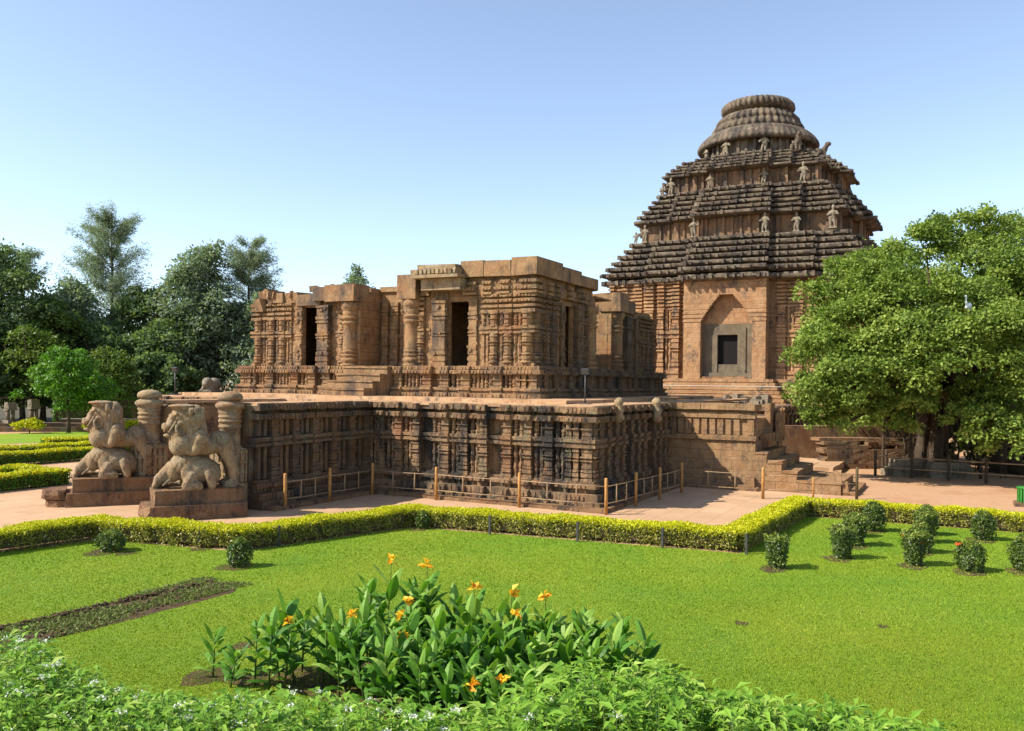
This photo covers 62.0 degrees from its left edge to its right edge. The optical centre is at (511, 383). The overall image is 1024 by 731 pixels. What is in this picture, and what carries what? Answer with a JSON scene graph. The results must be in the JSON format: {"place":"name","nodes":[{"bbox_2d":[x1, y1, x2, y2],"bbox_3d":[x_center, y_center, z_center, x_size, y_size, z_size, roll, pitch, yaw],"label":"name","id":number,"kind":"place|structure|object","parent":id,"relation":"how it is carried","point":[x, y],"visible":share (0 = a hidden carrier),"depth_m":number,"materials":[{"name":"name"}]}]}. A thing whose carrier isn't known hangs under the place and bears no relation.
{"place":"outdoors","nodes":[
{"label":"outdoors","id":0,"kind":"place"},
{"bbox_2d":[0,401,53,421],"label":"forest floor","id":1,"kind":"structure","parent":0,"point":[49,416],"depth_m":103.11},
{"bbox_2d":[5,245,52,417],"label":"casuarina tree","id":2,"kind":"object","parent":1,"relation":"on","point":[34,253],"visible":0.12,"depth_m":94.38,"materials":[{"name":"green plant"}]},
{"bbox_2d":[0,237,64,395],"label":"tree","id":3,"kind":"object","parent":1,"relation":"on","point":[16,278],"visible":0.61,"depth_m":83.86,"materials":[{"name":"green plant"}]},
{"bbox_2d":[0,324,64,416],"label":"tree","id":4,"kind":"object","parent":1,"relation":"on","point":[33,343],"visible":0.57,"depth_m":79.76,"materials":[{"name":"green plant"}]},
{"bbox_2d":[0,294,92,421],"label":"tree","id":5,"kind":"object","parent":1,"relation":"on","point":[64,321],"visible":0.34,"depth_m":85.29,"materials":[{"name":"green plant"}]},
{"bbox_2d":[0,422,129,431],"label":"stone plinth","id":6,"kind":"structure","parent":1,"relation":"on","point":[52,427],"depth_m":71.01,"materials":[{"name":"brown stone"}]},
{"bbox_2d":[34,276,130,384],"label":"tree","id":7,"kind":"object","parent":1,"relation":"on","point":[70,294],"visible":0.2,"depth_m":89.26,"materials":[{"name":"green plant"}]},
{"bbox_2d":[58,314,134,399],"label":"tree","id":8,"kind":"object","parent":1,"relation":"on","point":[100,333],"visible":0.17,"depth_m":87.66,"materials":[{"name":"green plant"}]},
{"bbox_2d":[44,199,171,350],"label":"casuarina tree","id":9,"kind":"object","parent":1,"relation":"on","point":[105,232],"visible":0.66,"depth_m":94.00,"materials":[{"name":"green plant"}]},
{"bbox_2d":[100,281,194,358],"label":"tree","id":10,"kind":"object","parent":1,"relation":"on","point":[135,310],"visible":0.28,"depth_m":92.90,"materials":[{"name":"green plant"}]},
{"bbox_2d":[112,342,225,399],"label":"tree","id":11,"kind":"object","parent":1,"relation":"on","point":[158,376],"visible":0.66,"depth_m":86.96,"materials":[{"name":"green plant"}]},
{"bbox_2d":[120,314,218,391],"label":"tree","id":12,"kind":"object","parent":1,"relation":"on","point":[166,326],"visible":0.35,"depth_m":89.07,"materials":[{"name":"green plant"}]},
{"bbox_2d":[143,239,254,387],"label":"tree","id":13,"kind":"object","parent":1,"relation":"on","point":[186,285],"visible":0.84,"depth_m":91.20,"materials":[{"name":"green plant"}]},
{"bbox_2d":[215,291,259,390],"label":"tree","id":14,"kind":"object","parent":1,"relation":"on","point":[248,341],"visible":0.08,"depth_m":89.97,"materials":[{"name":"green plant"}]},
{"bbox_2d":[210,234,284,365],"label":"casuarina tree","id":15,"kind":"object","parent":1,"relation":"on","point":[249,260],"visible":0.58,"depth_m":93.81,"materials":[{"name":"green plant"}]},
{"bbox_2d":[342,263,375,288],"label":"tree","id":16,"kind":"object","parent":1,"relation":"on","point":[354,277],"visible":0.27,"depth_m":109.76,"materials":[{"name":"green plant"}]},
{"bbox_2d":[0,432,88,443],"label":"garden lawn","id":17,"kind":"structure","parent":0,"point":[14,438],"depth_m":65.29,"materials":[{"name":"green plant"}]},
{"bbox_2d":[9,344,124,432],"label":"round tree","id":18,"kind":"object","parent":17,"relation":"on","point":[71,380],"visible":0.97,"depth_m":68.95,"materials":[{"name":"green plant"}]},
{"bbox_2d":[59,406,138,421],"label":"garden wall","id":19,"kind":"structure","parent":17,"relation":"on","point":[80,419],"depth_m":74.29,"materials":[{"name":"stone"}]},
{"bbox_2d":[51,397,139,421],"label":"garden hedge","id":20,"kind":"object","parent":19,"relation":"on","point":[57,415],"visible":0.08,"depth_m":74.81,"materials":[{"name":"green plant"}]},
{"bbox_2d":[0,463,823,552],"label":"forecourt","id":21,"kind":"structure","parent":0,"point":[707,506],"depth_m":30.25,"materials":[{"name":"beige stone"}]},
{"bbox_2d":[41,400,153,507],"bbox_3d":[-14.817,2.489,30.874,3.932,3.727,1.752,1,0,-26],"label":"lion statue","id":22,"kind":"object","parent":21,"relation":"on","point":[112,481],"visible":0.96,"depth_m":30.48,"materials":[{"name":"stone"}]},
{"bbox_2d":[138,404,247,520],"bbox_3d":[-10.520,2.540,28.116,3.315,3.727,1.767,1,0,-29],"label":"lion statue","id":23,"kind":"object","parent":21,"relation":"on","point":[186,480],"visible":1,"depth_m":27.65,"materials":[{"name":"stone"}]},
{"bbox_2d":[130,389,865,513],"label":"stone platform","id":24,"kind":"structure","parent":21,"relation":"on","point":[274,437],"depth_m":33.30,"materials":[{"name":"brown stone"}]},
{"bbox_2d":[233,256,667,398],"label":"ruined hall","id":25,"kind":"structure","parent":24,"relation":"on","point":[531,327],"depth_m":40.82,"materials":[{"name":"stone"}]},
{"bbox_2d":[283,462,813,514],"bbox_3d":[2.016,3.915,32.189,20.495,1.281,5.838,1,0,-8],"label":"railing","id":26,"kind":"object","parent":21,"relation":"on","point":[519,480],"visible":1,"depth_m":32.29,"materials":[{"name":"brown wood"}]},
{"bbox_2d":[0,516,1023,730],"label":"lawn","id":27,"kind":"structure","parent":0,"point":[696,638],"depth_m":17.44,"materials":[{"name":"green plant"}]},
{"bbox_2d":[83,548,126,555],"bbox_3d":[-10.597,4.391,22.184,0.819,0.001,1.191,1,0,3],"label":"soil patch","id":28,"kind":"object","parent":27,"relation":"on","point":[93,551],"visible":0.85,"depth_m":22.04,"materials":[{"name":"soil"}]},
{"bbox_2d":[91,528,127,551],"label":"shrub","id":29,"kind":"object","parent":28,"relation":"on","point":[117,543],"visible":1,"depth_m":22.11,"materials":[{"name":"green plant"}]},
{"bbox_2d":[0,579,236,652],"bbox_3d":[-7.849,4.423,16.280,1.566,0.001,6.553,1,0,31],"label":"soil bed","id":30,"kind":"object","parent":27,"relation":"on","point":[152,610],"visible":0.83,"depth_m":16.51,"materials":[{"name":"brown soil"}]},
{"bbox_2d":[0,575,251,652],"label":"weeds","id":31,"kind":"object","parent":30,"relation":"on","point":[188,594],"visible":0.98,"depth_m":16.51,"materials":[{"name":"green plant"}]},
{"bbox_2d":[180,666,232,685],"bbox_3d":[-4.630,4.463,12.975,0.739,0.001,0.813,1,0,-15],"label":"soil patch","id":32,"kind":"object","parent":27,"relation":"on","point":[189,676],"visible":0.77,"depth_m":12.94,"materials":[{"name":"brown soil"}]},
{"bbox_2d":[209,639,252,687],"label":"canna plant","id":33,"kind":"object","parent":27,"relation":"on","point":[231,656],"visible":1,"depth_m":12.51,"materials":[{"name":"green plant"}]},
{"bbox_2d":[213,563,252,570],"bbox_3d":[-6.724,4.438,20.588,0.843,0.001,0.879,1,0,4],"label":"soil patch","id":34,"kind":"object","parent":27,"relation":"on","point":[231,568],"visible":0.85,"depth_m":20.47,"materials":[{"name":"soil"}]},
{"bbox_2d":[225,536,253,567],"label":"shrub","id":35,"kind":"object","parent":34,"relation":"on","point":[241,557],"visible":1,"depth_m":20.49,"materials":[{"name":"green plant"}]},
{"bbox_2d":[234,612,277,686],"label":"canna plant","id":36,"kind":"object","parent":27,"relation":"on","point":[255,671],"visible":0.88,"depth_m":12.56,"materials":[{"name":"green plant"}]},
{"bbox_2d":[245,605,295,689],"bbox_3d":[-3.471,3.875,12.356,0.678,1.229,0.859,1,0,28],"label":"canna plant","id":37,"kind":"object","parent":27,"relation":"on","point":[269,642],"visible":0.98,"depth_m":12.35,"materials":[{"name":"green plant"}]},
{"bbox_2d":[200,662,634,728],"bbox_3d":[-1.403,4.500,12.829,5.970,0.001,3.712,1,0,28],"label":"soil bed","id":38,"kind":"object","parent":27,"relation":"on","point":[312,683],"visible":0.17,"depth_m":12.71,"materials":[{"name":"brown soil"}]},
{"bbox_2d":[193,621,226,677],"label":"canna plant","id":39,"kind":"object","parent":38,"relation":"on","point":[217,639],"visible":0.92,"depth_m":12.94,"materials":[{"name":"green plant"}]},
{"bbox_2d":[263,615,310,687],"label":"canna plant","id":40,"kind":"object","parent":38,"relation":"on","point":[291,638],"visible":0.9,"depth_m":12.53,"materials":[{"name":"green plant"}]},
{"bbox_2d":[272,587,311,682],"bbox_3d":[-3.335,3.776,12.740,0.776,1.433,0.700,1,0,28],"label":"canna plant","id":41,"kind":"object","parent":38,"relation":"on","point":[290,608],"visible":0.69,"depth_m":12.76,"materials":[{"name":"green plant"}]},
{"bbox_2d":[279,606,322,672],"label":"canna plant","id":42,"kind":"object","parent":38,"relation":"on","point":[306,628],"visible":0.48,"depth_m":13.12,"materials":[{"name":"green plant"}]},
{"bbox_2d":[299,592,341,682],"bbox_3d":[-2.855,3.855,12.775,0.737,1.287,0.724,1,0,-16],"label":"canna plant","id":43,"kind":"object","parent":38,"relation":"on","point":[323,603],"visible":0.48,"depth_m":12.84,"materials":[{"name":"green plant"}]},
{"bbox_2d":[308,615,338,685],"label":"canna plant","id":44,"kind":"object","parent":38,"relation":"on","point":[322,637],"visible":0.66,"depth_m":12.59,"materials":[{"name":"green plant"}]},
{"bbox_2d":[310,626,362,696],"bbox_3d":[-2.559,3.987,12.178,0.723,1.030,0.709,1,0,43],"label":"canna plant","id":45,"kind":"object","parent":38,"relation":"on","point":[333,638],"visible":0.85,"depth_m":12.14,"materials":[{"name":"green plant"}]},
{"bbox_2d":[317,619,365,689],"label":"canna plant","id":46,"kind":"object","parent":38,"relation":"on","point":[337,629],"visible":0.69,"depth_m":12.36,"materials":[{"name":"green plant"}]},
{"bbox_2d":[324,608,369,693],"bbox_3d":[-2.357,3.869,12.324,0.672,1.268,0.698,1,0,28],"label":"canna plant","id":47,"kind":"object","parent":38,"relation":"on","point":[353,632],"visible":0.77,"depth_m":12.27,"materials":[{"name":"green plant"}]},
{"bbox_2d":[340,597,374,683],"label":"canna plant","id":48,"kind":"object","parent":38,"relation":"on","point":[362,612],"visible":0.45,"depth_m":12.63,"materials":[{"name":"green plant"}]},
{"bbox_2d":[339,635,384,707],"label":"canna plant","id":49,"kind":"object","parent":38,"relation":"on","point":[354,662],"visible":0.78,"depth_m":11.63,"materials":[{"name":"green plant"}]},
{"bbox_2d":[357,624,407,701],"bbox_3d":[-1.778,3.934,11.748,0.726,1.150,0.644,1,0,-25],"label":"canna plant","id":50,"kind":"object","parent":38,"relation":"on","point":[379,636],"visible":0.47,"depth_m":11.78,"materials":[{"name":"green plant"}]},
{"bbox_2d":[361,637,406,716],"bbox_3d":[-1.717,3.996,11.496,0.638,1.032,0.709,1,0,-15],"label":"canna plant","id":51,"kind":"object","parent":38,"relation":"on","point":[386,652],"visible":0.62,"depth_m":11.57,"materials":[{"name":"green plant"}]},
{"bbox_2d":[365,657,412,720],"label":"canna plant","id":52,"kind":"object","parent":38,"relation":"on","point":[381,670],"visible":0.76,"depth_m":11.28,"materials":[{"name":"green plant"}]},
{"bbox_2d":[363,553,415,641],"bbox_3d":[-1.959,3.616,13.607,0.889,1.786,0.626,1,0,-14],"label":"canna plant","id":53,"kind":"object","parent":38,"relation":"on","point":[392,589],"visible":0.59,"depth_m":13.61,"materials":[{"name":"green plant"}]},
{"bbox_2d":[372,627,414,702],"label":"canna plant","id":54,"kind":"object","parent":38,"relation":"on","point":[401,643],"visible":0.59,"depth_m":11.65,"materials":[{"name":"green plant"}]},
{"bbox_2d":[386,596,419,632],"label":"canna plant","id":55,"kind":"object","parent":38,"relation":"on","point":[413,620],"visible":0.38,"depth_m":12.59,"materials":[{"name":"green plant"}]},
{"bbox_2d":[400,648,444,718],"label":"canna plant","id":56,"kind":"object","parent":38,"relation":"on","point":[422,680],"visible":0.77,"depth_m":11.20,"materials":[{"name":"green plant"}]},
{"bbox_2d":[404,646,442,706],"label":"canna plant","id":57,"kind":"object","parent":38,"relation":"on","point":[425,668],"visible":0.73,"depth_m":11.31,"materials":[{"name":"green plant"}]},
{"bbox_2d":[411,557,449,636],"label":"canna plant","id":58,"kind":"object","parent":38,"relation":"on","point":[432,589],"visible":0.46,"depth_m":13.57,"materials":[{"name":"green plant"}]},
{"bbox_2d":[407,604,455,678],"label":"canna plant","id":59,"kind":"object","parent":38,"relation":"on","point":[438,620],"visible":0.28,"depth_m":12.31,"materials":[{"name":"green plant"}]},
{"bbox_2d":[412,639,458,712],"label":"canna plant","id":60,"kind":"object","parent":38,"relation":"on","point":[441,662],"visible":0.52,"depth_m":11.55,"materials":[{"name":"green plant"}]},
{"bbox_2d":[421,628,463,703],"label":"canna plant","id":61,"kind":"object","parent":38,"relation":"on","point":[447,638],"visible":0.41,"depth_m":11.82,"materials":[{"name":"green plant"}]},
{"bbox_2d":[425,661,468,727],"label":"canna plant","id":62,"kind":"object","parent":38,"relation":"on","point":[449,695],"visible":0.78,"depth_m":11.02,"materials":[{"name":"green plant"}]},
{"bbox_2d":[435,581,465,628],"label":"canna plant","id":63,"kind":"object","parent":38,"relation":"on","point":[455,598],"visible":0.48,"depth_m":13.55,"materials":[{"name":"green plant"}]},
{"bbox_2d":[448,650,498,708],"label":"canna plant","id":64,"kind":"object","parent":38,"relation":"on","point":[473,663],"visible":0.55,"depth_m":11.39,"materials":[{"name":"green plant"}]},
{"bbox_2d":[461,664,491,711],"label":"canna plant","id":65,"kind":"object","parent":38,"relation":"on","point":[483,681],"visible":0.42,"depth_m":11.20,"materials":[{"name":"green plant"}]},
{"bbox_2d":[471,613,512,665],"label":"canna plant","id":66,"kind":"object","parent":38,"relation":"on","point":[493,638],"visible":0.41,"depth_m":12.31,"materials":[{"name":"green plant"}]},
{"bbox_2d":[479,622,526,682],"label":"canna plant","id":67,"kind":"object","parent":38,"relation":"on","point":[506,641],"visible":0.6,"depth_m":11.95,"materials":[{"name":"green plant"}]},
{"bbox_2d":[546,636,583,687],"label":"canna plant","id":68,"kind":"object","parent":38,"relation":"on","point":[566,653],"visible":0.44,"depth_m":12.01,"materials":[{"name":"green plant"}]},
{"bbox_2d":[566,615,602,673],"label":"canna plant","id":69,"kind":"object","parent":38,"relation":"on","point":[587,625],"visible":0.42,"depth_m":12.78,"materials":[{"name":"green plant"}]},
{"bbox_2d":[589,618,639,683],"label":"canna plant","id":70,"kind":"object","parent":38,"relation":"on","point":[619,647],"visible":0.66,"depth_m":12.25,"materials":[{"name":"green plant"}]},
{"bbox_2d":[456,675,488,724],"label":"canna plant","id":71,"kind":"object","parent":27,"relation":"on","point":[475,695],"visible":0.45,"depth_m":10.85,"materials":[{"name":"green plant"}]},
{"bbox_2d":[0,625,959,730],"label":"herbs","id":72,"kind":"object","parent":27,"relation":"on","point":[740,710],"visible":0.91,"depth_m":9.73,"materials":[{"name":"green plant"}]},
{"bbox_2d":[483,670,519,720],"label":"canna plant","id":73,"kind":"object","parent":27,"relation":"on","point":[494,679],"visible":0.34,"depth_m":10.90,"materials":[{"name":"green plant"}]},
{"bbox_2d":[0,495,1023,553],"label":"clipped hedge","id":74,"kind":"object","parent":27,"relation":"on","point":[745,531],"visible":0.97,"depth_m":24.35,"materials":[{"name":"green plant"}]},
{"bbox_2d":[626,618,662,690],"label":"canna plant","id":75,"kind":"object","parent":27,"relation":"on","point":[649,651],"visible":0.56,"depth_m":12.55,"materials":[{"name":"green plant"}]},
{"bbox_2d":[760,565,788,572],"bbox_3d":[6.497,4.596,21.064,0.703,0.001,1.154,1,0,28],"label":"soil patch","id":76,"kind":"object","parent":27,"relation":"on","point":[771,569],"visible":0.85,"depth_m":20.98,"materials":[{"name":"soil"}]},
{"bbox_2d":[762,530,791,568],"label":"shrub","id":77,"kind":"object","parent":76,"relation":"on","point":[775,558],"visible":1,"depth_m":21.04,"materials":[{"name":"green plant"}]},
{"bbox_2d":[821,555,854,562],"bbox_3d":[8.572,4.621,22.459,0.795,0.001,0.971,1,0,41],"label":"soil patch","id":78,"kind":"object","parent":27,"relation":"on","point":[833,558],"visible":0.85,"depth_m":22.41,"materials":[{"name":"soil"}]},
{"bbox_2d":[826,523,857,558],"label":"shrub","id":79,"kind":"object","parent":78,"relation":"on","point":[841,545],"visible":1,"depth_m":22.32,"materials":[{"name":"green plant"}]},
{"bbox_2d":[851,543,869,549],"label":"soil patch","id":80,"kind":"object","parent":27,"relation":"on","point":[861,548],"visible":0.31,"depth_m":24.01,"materials":[{"name":"soil"}]},
{"bbox_2d":[841,511,869,545],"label":"shrub","id":81,"kind":"object","parent":80,"relation":"on","point":[862,522],"visible":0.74,"depth_m":24.15,"materials":[{"name":"green plant"}]},
{"bbox_2d":[867,530,886,533],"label":"soil patch","id":82,"kind":"object","parent":27,"relation":"on","point":[876,532],"visible":0.46,"depth_m":26.54,"materials":[{"name":"soil"}]},
{"bbox_2d":[862,500,888,530],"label":"shrub","id":83,"kind":"object","parent":82,"relation":"on","point":[873,508],"visible":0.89,"depth_m":26.65,"materials":[{"name":"green plant"}]},
{"bbox_2d":[897,562,928,569],"bbox_3d":[10.217,4.641,21.595,0.923,0.001,0.830,1,0,-27],"label":"soil patch","id":84,"kind":"object","parent":27,"relation":"on","point":[905,564],"visible":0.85,"depth_m":21.54,"materials":[{"name":"soil"}]},
{"bbox_2d":[898,528,930,565],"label":"shrub","id":85,"kind":"object","parent":84,"relation":"on","point":[915,556],"visible":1,"depth_m":21.59,"materials":[{"name":"green plant"}]},
{"bbox_2d":[953,567,986,575],"bbox_3d":[11.281,4.654,20.988,0.757,0.001,1.110,1,0,28],"label":"soil patch","id":86,"kind":"object","parent":27,"relation":"on","point":[974,574],"visible":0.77,"depth_m":20.89,"materials":[{"name":"brown soil"}]},
{"bbox_2d":[952,539,987,572],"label":"shrub","id":87,"kind":"object","parent":86,"relation":"on","point":[964,551],"visible":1,"depth_m":20.98,"materials":[{"name":"green plant"}]},
{"bbox_2d":[966,537,997,542],"bbox_3d":[13.997,4.686,25.350,0.797,0.001,0.963,1,0,5],"label":"soil patch","id":88,"kind":"object","parent":27,"relation":"on","point":[983,541],"visible":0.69,"depth_m":25.33,"materials":[{"name":"soil"}]},
{"bbox_2d":[970,509,997,540],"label":"shrub","id":89,"kind":"object","parent":88,"relation":"on","point":[984,520],"visible":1,"depth_m":25.32,"materials":[{"name":"green plant"}]},
{"bbox_2d":[1005,568,1023,575],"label":"soil patch","id":90,"kind":"object","parent":27,"relation":"on","point":[1013,570],"visible":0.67,"depth_m":21.10,"materials":[{"name":"soil"}]},
{"bbox_2d":[1006,532,1023,570],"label":"shrub","id":91,"kind":"object","parent":90,"relation":"on","point":[1018,542],"visible":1,"depth_m":21.14,"materials":[{"name":"green plant"}]},
{"label":"soil patch","id":92,"kind":"structure","parent":27,"relation":"on","visible":0},
{"bbox_2d":[912,509,938,542],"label":"shrub","id":93,"kind":"object","parent":92,"relation":"on","point":[931,516],"visible":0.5,"depth_m":24.78,"materials":[{"name":"green plant"}]},
{"bbox_2d":[0,383,1023,552],"bbox_3d":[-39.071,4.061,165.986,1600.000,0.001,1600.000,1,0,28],"label":"ground","id":94,"kind":"structure","parent":0,"point":[930,494],"depth_m":35.79,"materials":[{"name":"beige stone"}]},
{"bbox_2d":[0,463,72,491],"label":"garden hedge","id":95,"kind":"object","parent":94,"relation":"on","point":[17,475],"visible":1,"depth_m":35.07,"materials":[{"name":"green plant"}]},
{"bbox_2d":[0,440,91,450],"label":"garden hedge","id":96,"kind":"object","parent":94,"relation":"on","point":[25,447],"visible":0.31,"depth_m":50.26,"materials":[{"name":"green plant"}]},
{"bbox_2d":[0,446,129,464],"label":"garden hedge","id":97,"kind":"object","parent":94,"relation":"on","point":[56,454],"visible":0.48,"depth_m":44.86,"materials":[{"name":"green plant"}]},
{"bbox_2d":[85,345,145,410],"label":"round tree","id":98,"kind":"object","parent":94,"relation":"on","point":[112,360],"visible":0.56,"depth_m":76.08,"materials":[{"name":"green plant"}]},
{"bbox_2d":[599,94,882,435],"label":"temple","id":99,"kind":"structure","parent":94,"relation":"on","point":[752,213],"depth_m":96.29,"materials":[{"name":"stone"}]},
{"bbox_2d":[800,458,843,472],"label":"terrace","id":100,"kind":"structure","parent":94,"relation":"on","point":[827,466],"depth_m":45.35,"materials":[{"name":"beige stone"}]},
{"bbox_2d":[0,0,1023,386],"label":"sky","id":101,"kind":"structure","parent":0,"point":[391,138],"materials":[{"name":"blue"}]},
{"bbox_2d":[842,438,1023,488],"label":"forest ground","id":102,"kind":"structure","parent":0,"point":[993,481],"depth_m":42.40,"materials":[{"name":"beige soil"}]},
{"bbox_2d":[782,425,958,468],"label":"ruined wall","id":103,"kind":"structure","parent":102,"relation":"on","point":[860,446],"depth_m":47.97,"materials":[{"name":"stone"}]},
{"bbox_2d":[777,201,1023,478],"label":"banyan tree","id":104,"kind":"object","parent":102,"relation":"on","point":[931,334],"visible":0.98,"depth_m":40.64,"materials":[{"name":"green plant"}]},
{"bbox_2d":[888,458,925,476],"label":"carved block","id":105,"kind":"object","parent":102,"relation":"on","point":[905,463],"depth_m":43.48,"materials":[{"name":"grey stone"}]},
{"bbox_2d":[840,394,979,451],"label":"tree","id":106,"kind":"object","parent":102,"relation":"on","point":[861,420],"visible":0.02,"depth_m":52.28,"materials":[{"name":"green plant"}]},
{"bbox_2d":[874,450,1023,483],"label":"fence","id":107,"kind":"object","parent":102,"relation":"on","point":[948,460],"visible":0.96,"depth_m":41.95,"materials":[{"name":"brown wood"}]},
{"bbox_2d":[926,461,972,478],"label":"carved block","id":108,"kind":"object","parent":102,"relation":"on","point":[954,466],"depth_m":42.61,"materials":[{"name":"grey stone"}]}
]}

